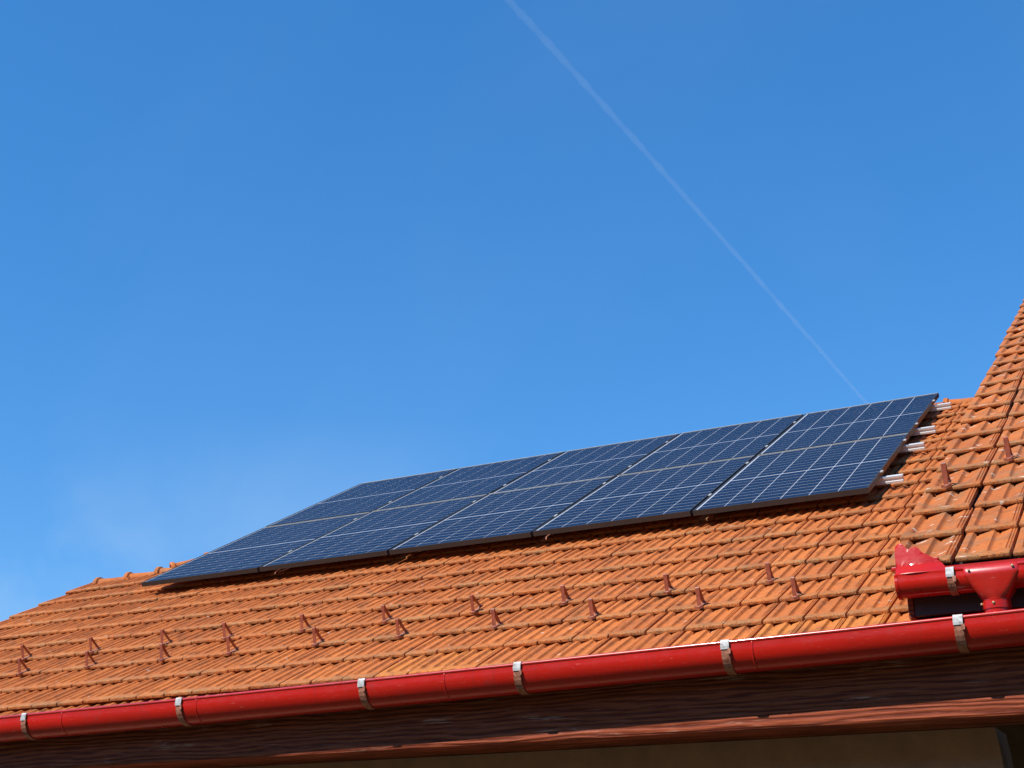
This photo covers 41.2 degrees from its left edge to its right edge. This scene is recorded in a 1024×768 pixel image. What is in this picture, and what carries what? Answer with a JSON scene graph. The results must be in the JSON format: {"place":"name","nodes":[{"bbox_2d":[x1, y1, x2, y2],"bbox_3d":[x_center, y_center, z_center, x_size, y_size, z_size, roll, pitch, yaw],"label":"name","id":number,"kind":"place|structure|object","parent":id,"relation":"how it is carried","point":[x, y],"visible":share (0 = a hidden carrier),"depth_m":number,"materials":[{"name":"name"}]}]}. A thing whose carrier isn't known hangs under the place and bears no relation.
{"place":"outdoors","nodes":[
{"label":"outdoors","id":0,"kind":"place"},
{"bbox_2d":[0,0,1023,621],"label":"sky","id":1,"kind":"structure","parent":0,"point":[263,262],"materials":[{"name":"blue"}]},
{"bbox_3d":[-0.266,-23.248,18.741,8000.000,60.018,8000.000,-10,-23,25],"label":"ground","id":2,"kind":"structure","parent":0,"visible":0},
{"bbox_2d":[0,299,1023,767],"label":"house","id":3,"kind":"structure","parent":2,"relation":"on","point":[836,557],"depth_m":7.22,"materials":[{"name":"tile"}]},
{"bbox_2d":[16,658,29,675],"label":"snow guard","id":4,"kind":"object","parent":3,"relation":"on","point":[19,660],"visible":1,"depth_m":8.90,"materials":[{"name":"paint"}]},
{"bbox_2d":[20,644,32,660],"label":"snow guard","id":5,"kind":"object","parent":3,"relation":"on","point":[22,651],"visible":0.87,"depth_m":9.33,"materials":[{"name":"paint"}]},
{"bbox_2d":[83,651,97,668],"bbox_3d":[-2.687,1.746,8.669,0.042,0.105,0.105,-10,4,25],"label":"snow guard","id":6,"kind":"object","parent":3,"relation":"on","point":[87,653],"visible":1,"depth_m":8.65,"materials":[{"name":"paint"}]},
{"bbox_2d":[89,637,100,653],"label":"snow guard","id":7,"kind":"object","parent":3,"relation":"on","point":[91,639],"visible":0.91,"depth_m":9.07,"materials":[{"name":"paint"}]},
{"bbox_2d":[158,643,170,661],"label":"snow guard","id":8,"kind":"object","parent":3,"relation":"on","point":[162,647],"visible":1,"depth_m":8.39,"materials":[{"name":"paint"}]},
{"bbox_2d":[160,629,172,643],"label":"snow guard","id":9,"kind":"object","parent":3,"relation":"on","point":[162,631],"visible":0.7,"depth_m":8.82,"materials":[{"name":"paint"}]},
{"bbox_2d":[221,622,233,639],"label":"snow guard","id":10,"kind":"object","parent":3,"relation":"on","point":[224,625],"visible":0.91,"depth_m":8.59,"materials":[{"name":"paint"}]},
{"bbox_2d":[225,636,238,654],"bbox_3d":[-1.688,1.560,8.182,0.042,0.105,0.105,-10,7,27],"label":"snow guard","id":11,"kind":"object","parent":3,"relation":"on","point":[228,638],"visible":1,"depth_m":8.16,"materials":[{"name":"paint"}]},
{"bbox_2d":[275,567,292,573],"bbox_3d":[-1.749,1.421,10.537,0.026,0.142,0.240,-10,-23,25],"label":"roof hook","id":12,"kind":"object","parent":3,"relation":"attached to","point":[277,572],"visible":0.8,"depth_m":10.46,"materials":[{"name":"brown metal"}]},
{"bbox_2d":[298,614,310,631],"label":"snow guard","id":13,"kind":"object","parent":3,"relation":"on","point":[302,617],"visible":1,"depth_m":8.34,"materials":[{"name":"paint"}]},
{"bbox_2d":[311,627,323,646],"bbox_3d":[-1.134,1.458,7.914,0.041,0.105,0.105,-11,6,24],"label":"snow guard","id":14,"kind":"object","parent":3,"relation":"on","point":[314,632],"visible":1,"depth_m":7.89,"materials":[{"name":"paint"}]},
{"bbox_2d":[381,605,392,623],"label":"snow guard","id":15,"kind":"object","parent":3,"relation":"on","point":[384,611],"visible":1,"depth_m":8.08,"materials":[{"name":"paint"}]},
{"bbox_2d":[394,618,408,638],"bbox_3d":[-0.628,1.365,7.668,0.041,0.105,0.105,-10,7,30],"label":"snow guard","id":16,"kind":"object","parent":3,"relation":"on","point":[398,623],"visible":1,"depth_m":7.65,"materials":[{"name":"paint"}]},
{"bbox_2d":[410,550,425,556],"bbox_3d":[-0.675,1.224,10.017,0.026,0.142,0.240,-10,-23,25],"label":"roof hook","id":17,"kind":"object","parent":3,"relation":"attached to","point":[412,554],"visible":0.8,"depth_m":9.94,"materials":[{"name":"brown metal"}]},
{"bbox_2d":[470,595,482,614],"bbox_3d":[-0.213,1.255,7.833,0.042,0.105,0.105,-9,14,35],"label":"snow guard","id":18,"kind":"object","parent":3,"relation":"on","point":[472,597],"visible":1,"depth_m":7.81,"materials":[{"name":"paint"}]},
{"bbox_2d":[490,608,501,628],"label":"snow guard","id":19,"kind":"object","parent":3,"relation":"on","point":[494,615],"visible":1,"depth_m":7.39,"materials":[{"name":"paint"}]},
{"bbox_2d":[0,608,1023,741],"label":"gutter","id":20,"kind":"object","parent":3,"relation":"attached to","point":[967,633],"visible":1,"depth_m":6.17,"materials":[{"name":"red paint"}]},
{"bbox_2d":[543,533,558,539],"bbox_3d":[0.284,1.047,9.552,0.026,0.142,0.240,-10,-23,25],"label":"roof hook","id":21,"kind":"object","parent":3,"relation":"attached to","point":[547,537],"visible":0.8,"depth_m":9.48,"materials":[{"name":"brown metal"}]},
{"bbox_2d":[560,585,570,604],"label":"snow guard","id":22,"kind":"object","parent":3,"relation":"on","point":[564,592],"visible":1,"depth_m":7.57,"materials":[{"name":"paint"}]},
{"bbox_2d":[588,598,598,619],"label":"snow guard","id":23,"kind":"object","parent":3,"relation":"on","point":[592,607],"visible":1,"depth_m":7.14,"materials":[{"name":"paint"}]},
{"bbox_2d":[663,573,672,593],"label":"snow guard","id":24,"kind":"object","parent":3,"relation":"on","point":[668,586],"visible":1,"depth_m":7.31,"materials":[{"name":"paint"}]},
{"bbox_2d":[695,587,706,608],"bbox_3d":[0.952,1.076,6.905,0.042,0.105,0.105,-10,5,26],"label":"snow guard","id":25,"kind":"object","parent":3,"relation":"on","point":[701,601],"visible":1,"depth_m":6.88,"materials":[{"name":"paint"}]},
{"bbox_2d":[709,512,721,518],"bbox_3d":[1.358,0.850,9.032,0.026,0.142,0.240,-10,-23,25],"label":"roof hook","id":26,"kind":"object","parent":3,"relation":"attached to","point":[713,515],"visible":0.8,"depth_m":8.95,"materials":[{"name":"brown metal"}]},
{"bbox_2d":[765,562,773,583],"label":"snow guard","id":27,"kind":"object","parent":3,"relation":"on","point":[770,577],"visible":1,"depth_m":7.07,"materials":[{"name":"paint"}]},
{"bbox_2d":[790,577,800,599],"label":"snow guard","id":28,"kind":"object","parent":3,"relation":"on","point":[795,588],"visible":1,"depth_m":6.67,"materials":[{"name":"paint"}]},
{"bbox_2d":[875,474,903,485],"bbox_3d":[-0.101,1.071,9.906,5.825,0.060,0.060,-10,-23,25],"label":"mounting rail","id":29,"kind":"object","parent":3,"relation":"attached to","point":[891,479],"visible":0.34,"depth_m":8.67,"materials":[{"name":"metal"}]},
{"bbox_2d":[141,512,368,586],"bbox_3d":[-2.079,1.358,11.306,1.134,0.038,1.711,-10,5,25],"label":"solar panel","id":30,"kind":"object","parent":29,"relation":"on","point":[253,552],"visible":0.99,"depth_m":11.15,"materials":[{"name":"blue glass"}]},
{"bbox_2d":[259,494,486,571],"bbox_3d":[-1.063,1.167,10.814,1.153,0.039,1.711,-10,5,25],"label":"solar panel","id":31,"kind":"object","parent":29,"relation":"on","point":[383,532],"visible":0.99,"depth_m":10.65,"materials":[{"name":"blue glass"}]},
{"bbox_2d":[389,476,614,554],"bbox_3d":[-0.039,0.978,10.317,1.152,0.038,1.711,-10,5,25],"label":"solar panel","id":32,"kind":"object","parent":29,"relation":"on","point":[510,515],"visible":1,"depth_m":10.15,"materials":[{"name":"blue glass"}]},
{"bbox_2d":[533,456,754,535],"bbox_3d":[0.986,0.791,9.821,1.152,0.038,1.711,-10,5,25],"label":"solar panel","id":33,"kind":"object","parent":29,"relation":"on","point":[662,494],"visible":0.99,"depth_m":9.65,"materials":[{"name":"blue glass"}]},
{"bbox_2d":[693,433,909,515],"bbox_3d":[2.019,0.601,9.320,1.171,0.039,1.711,-10,5,25],"label":"solar panel","id":34,"kind":"object","parent":29,"relation":"on","point":[857,467],"visible":1,"depth_m":9.14,"materials":[{"name":"blue glass"}]},
{"bbox_2d":[899,442,924,452],"bbox_3d":[0.307,0.908,10.810,5.825,0.060,0.060,-10,-23,25],"label":"mounting rail","id":35,"kind":"object","parent":3,"relation":"attached to","point":[913,447],"visible":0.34,"depth_m":9.57,"materials":[{"name":"metal"}]},
{"bbox_2d":[911,426,935,435],"bbox_3d":[0.553,0.810,11.354,5.825,0.060,0.060,-10,-23,25],"label":"mounting rail","id":36,"kind":"object","parent":3,"relation":"attached to","point":[924,430],"visible":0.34,"depth_m":10.12,"materials":[{"name":"metal"}]},
{"bbox_2d":[265,468,457,526],"bbox_3d":[-1.377,1.075,12.863,1.134,0.036,1.711,-10,5,25],"label":"solar panel","id":37,"kind":"object","parent":36,"relation":"on","point":[365,497],"visible":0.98,"depth_m":12.80,"materials":[{"name":"blue glass"}]},
{"bbox_2d":[373,451,563,510],"bbox_3d":[-0.361,0.886,12.370,1.152,0.039,1.711,-11,5,25],"label":"solar panel","id":38,"kind":"object","parent":36,"relation":"on","point":[477,480],"visible":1,"depth_m":12.30,"materials":[{"name":"blue glass"}]},
{"bbox_2d":[492,433,678,492],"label":"solar panel","id":39,"kind":"object","parent":36,"relation":"on","point":[615,459],"visible":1,"depth_m":11.81,"materials":[{"name":"blue glass"}]},
{"bbox_2d":[618,414,802,474],"bbox_3d":[1.688,0.509,11.377,1.152,0.038,1.711,-10,5,25],"label":"solar panel","id":40,"kind":"object","parent":36,"relation":"on","point":[754,438],"visible":0.99,"depth_m":11.30,"materials":[{"name":"blue glass"}]},
{"bbox_2d":[758,393,938,454],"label":"solar panel","id":41,"kind":"object","parent":36,"relation":"on","point":[867,421],"visible":1,"depth_m":10.79,"materials":[{"name":"blue glass"}]},
{"bbox_2d":[928,402,951,411],"bbox_3d":[0.957,0.648,12.249,5.825,0.060,0.060,-10,-23,25],"label":"mounting rail","id":42,"kind":"object","parent":3,"relation":"attached to","point":[941,406],"visible":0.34,"depth_m":11.01,"materials":[{"name":"metal"}]},
{"bbox_2d":[940,462,951,488],"bbox_3d":[2.184,0.452,6.864,0.050,0.126,0.126,-10,6,25],"label":"snow guard","id":43,"kind":"object","parent":3,"relation":"on","point":[947,480],"visible":1,"depth_m":6.83,"materials":[{"name":"paint"}]},
{"bbox_2d":[891,544,1023,611],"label":"gutter","id":44,"kind":"object","parent":3,"relation":"attached to","point":[993,585],"visible":1,"depth_m":5.48,"materials":[{"name":"red paint"}]},
{"bbox_2d":[1003,436,1013,461],"bbox_3d":[2.592,0.331,7.127,0.050,0.126,0.126,-10,6,25],"label":"snow guard","id":45,"kind":"object","parent":3,"relation":"on","point":[1008,453],"visible":1,"depth_m":7.10,"materials":[{"name":"paint"}]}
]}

